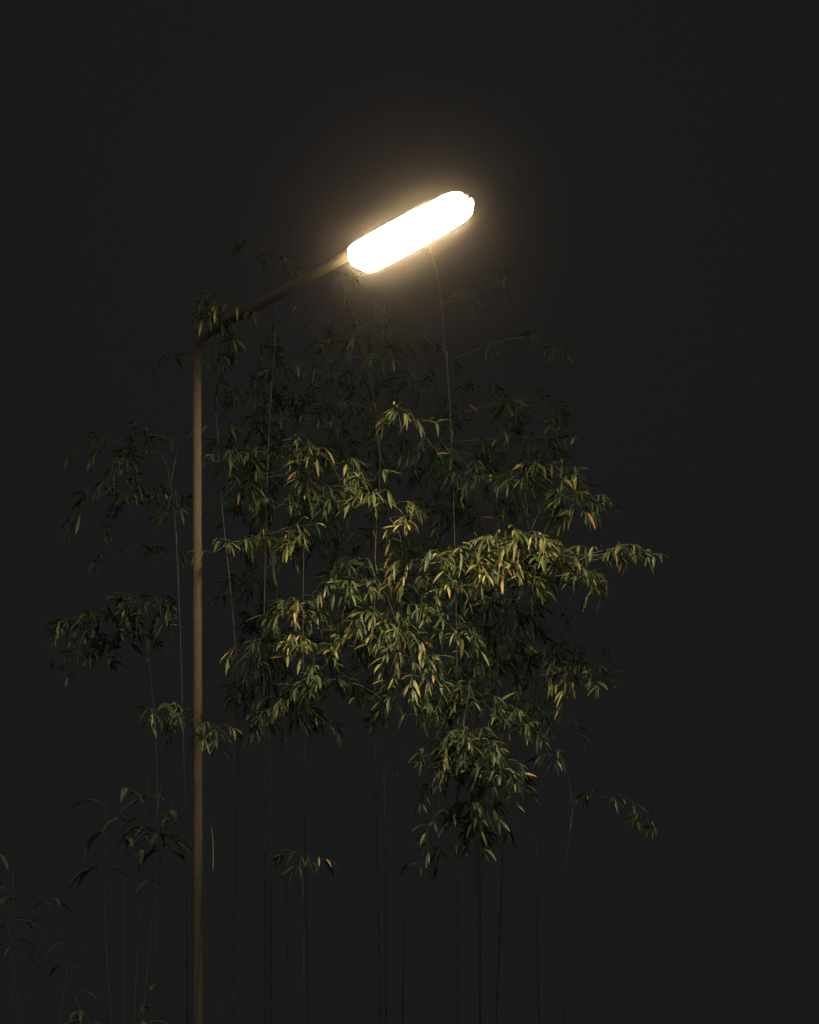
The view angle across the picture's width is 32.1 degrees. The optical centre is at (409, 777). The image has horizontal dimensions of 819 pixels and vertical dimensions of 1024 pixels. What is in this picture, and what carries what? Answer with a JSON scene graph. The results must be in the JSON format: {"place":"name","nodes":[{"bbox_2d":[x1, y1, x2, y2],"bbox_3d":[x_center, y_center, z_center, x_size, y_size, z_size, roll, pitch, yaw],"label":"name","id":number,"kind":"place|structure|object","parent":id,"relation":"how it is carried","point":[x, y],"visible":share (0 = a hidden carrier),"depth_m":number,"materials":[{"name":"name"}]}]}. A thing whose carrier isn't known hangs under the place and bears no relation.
{"place":"outdoors","nodes":[
{"label":"outdoors","id":0,"kind":"place"},
{"bbox_2d":[0,0,818,1023],"label":"sky","id":1,"kind":"structure","parent":0,"point":[644,174],"materials":[{"name":"black"}]},
{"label":"ground","id":2,"kind":"structure","parent":0,"visible":0},
{"bbox_2d":[0,854,91,1023],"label":"broad leaf plant","id":3,"kind":"object","parent":2,"relation":"on","point":[3,899],"visible":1,"depth_m":12.58,"materials":[{"name":"green plant"}]},
{"bbox_2d":[43,590,182,1023],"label":"bamboo plant","id":4,"kind":"object","parent":2,"relation":"on","point":[127,614],"visible":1,"depth_m":12.10,"materials":[{"name":"green plant"}]},
{"bbox_2d":[54,981,172,1023],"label":"broad leaf plant","id":5,"kind":"object","parent":2,"relation":"on","point":[80,1012],"visible":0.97,"depth_m":12.30,"materials":[{"name":"green plant"}]},
{"bbox_2d":[65,777,191,1023],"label":"broad leaf plant","id":6,"kind":"object","parent":2,"relation":"on","point":[142,858],"visible":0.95,"depth_m":12.36,"materials":[{"name":"green plant"}]},
{"bbox_2d":[57,422,209,1023],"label":"bamboo plant","id":7,"kind":"object","parent":2,"relation":"on","point":[119,458],"visible":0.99,"depth_m":12.07,"materials":[{"name":"green plant"}]},
{"bbox_2d":[132,701,247,1023],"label":"bamboo plant","id":8,"kind":"object","parent":2,"relation":"on","point":[175,711],"visible":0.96,"depth_m":11.48,"materials":[{"name":"green plant"}]},
{"bbox_2d":[141,281,261,1023],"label":"bamboo plant","id":9,"kind":"object","parent":2,"relation":"on","point":[213,312],"visible":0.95,"depth_m":11.58,"materials":[{"name":"green plant"}]},
{"bbox_2d":[210,822,218,996],"bbox_3d":[-1.458,1.924,10.889,0.105,3.192,0.560,-4,-11,22],"label":"grass stalk","id":10,"kind":"object","parent":2,"relation":"on","point":[214,908],"depth_m":10.98,"materials":[{"name":"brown plant"}]},
{"bbox_2d":[187,517,346,1023],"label":"bamboo plant","id":11,"kind":"object","parent":2,"relation":"on","point":[286,648],"visible":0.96,"depth_m":11.27,"materials":[{"name":"green plant"}]},
{"bbox_2d":[202,323,354,1023],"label":"bamboo plant","id":12,"kind":"object","parent":2,"relation":"on","point":[250,625],"visible":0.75,"depth_m":13.59,"materials":[{"name":"green plant"}]},
{"bbox_2d":[217,239,341,1023],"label":"bamboo plant","id":13,"kind":"object","parent":2,"relation":"on","point":[275,323],"visible":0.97,"depth_m":12.20,"materials":[{"name":"green plant"}]},
{"bbox_2d":[202,434,377,1023],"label":"bamboo plant","id":14,"kind":"object","parent":2,"relation":"on","point":[304,495],"visible":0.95,"depth_m":11.67,"materials":[{"name":"green plant"}]},
{"bbox_2d":[271,758,393,1022],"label":"bamboo plant","id":15,"kind":"object","parent":2,"relation":"on","point":[279,859],"visible":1,"depth_m":11.64,"materials":[{"name":"green plant"}]},
{"bbox_2d":[192,192,473,1023],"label":"street lamp","id":16,"kind":"object","parent":2,"relation":"on","point":[407,233],"visible":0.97,"depth_m":11.21,"materials":[{"name":"metal"}]},
{"bbox_2d":[243,554,488,1023],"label":"bamboo plant","id":17,"kind":"object","parent":2,"relation":"on","point":[402,638],"visible":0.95,"depth_m":11.06,"materials":[{"name":"green plant"}]},
{"bbox_2d":[293,267,448,1023],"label":"bamboo plant","id":18,"kind":"object","parent":2,"relation":"on","point":[408,525],"visible":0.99,"depth_m":11.59,"materials":[{"name":"green plant"}]},
{"bbox_2d":[288,304,486,1023],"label":"bamboo plant","id":19,"kind":"object","parent":2,"relation":"on","point":[439,514],"visible":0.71,"depth_m":13.85,"materials":[{"name":"green plant"}]},
{"bbox_2d":[398,676,550,1023],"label":"bamboo plant","id":20,"kind":"object","parent":2,"relation":"on","point":[454,741],"visible":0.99,"depth_m":10.89,"materials":[{"name":"green plant"}]},
{"bbox_2d":[388,247,578,1023],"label":"bamboo plant","id":21,"kind":"object","parent":2,"relation":"on","point":[440,453],"visible":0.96,"depth_m":12.70,"materials":[{"name":"green plant"}]},
{"bbox_2d":[416,361,595,1023],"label":"bamboo plant","id":22,"kind":"object","parent":2,"relation":"on","point":[481,457],"visible":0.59,"depth_m":13.80,"materials":[{"name":"green plant"}]},
{"bbox_2d":[373,525,669,1023],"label":"bamboo plant","id":23,"kind":"object","parent":2,"relation":"on","point":[522,567],"visible":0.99,"depth_m":11.03,"materials":[{"name":"green plant"}]},
{"bbox_2d":[444,456,625,1023],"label":"bamboo plant","id":24,"kind":"object","parent":2,"relation":"on","point":[575,667],"visible":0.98,"depth_m":11.70,"materials":[{"name":"green plant"}]},
{"bbox_2d":[523,749,658,1023],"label":"bamboo plant","id":25,"kind":"object","parent":2,"relation":"on","point":[635,818],"visible":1,"depth_m":11.80,"materials":[{"name":"green plant"}]}
]}

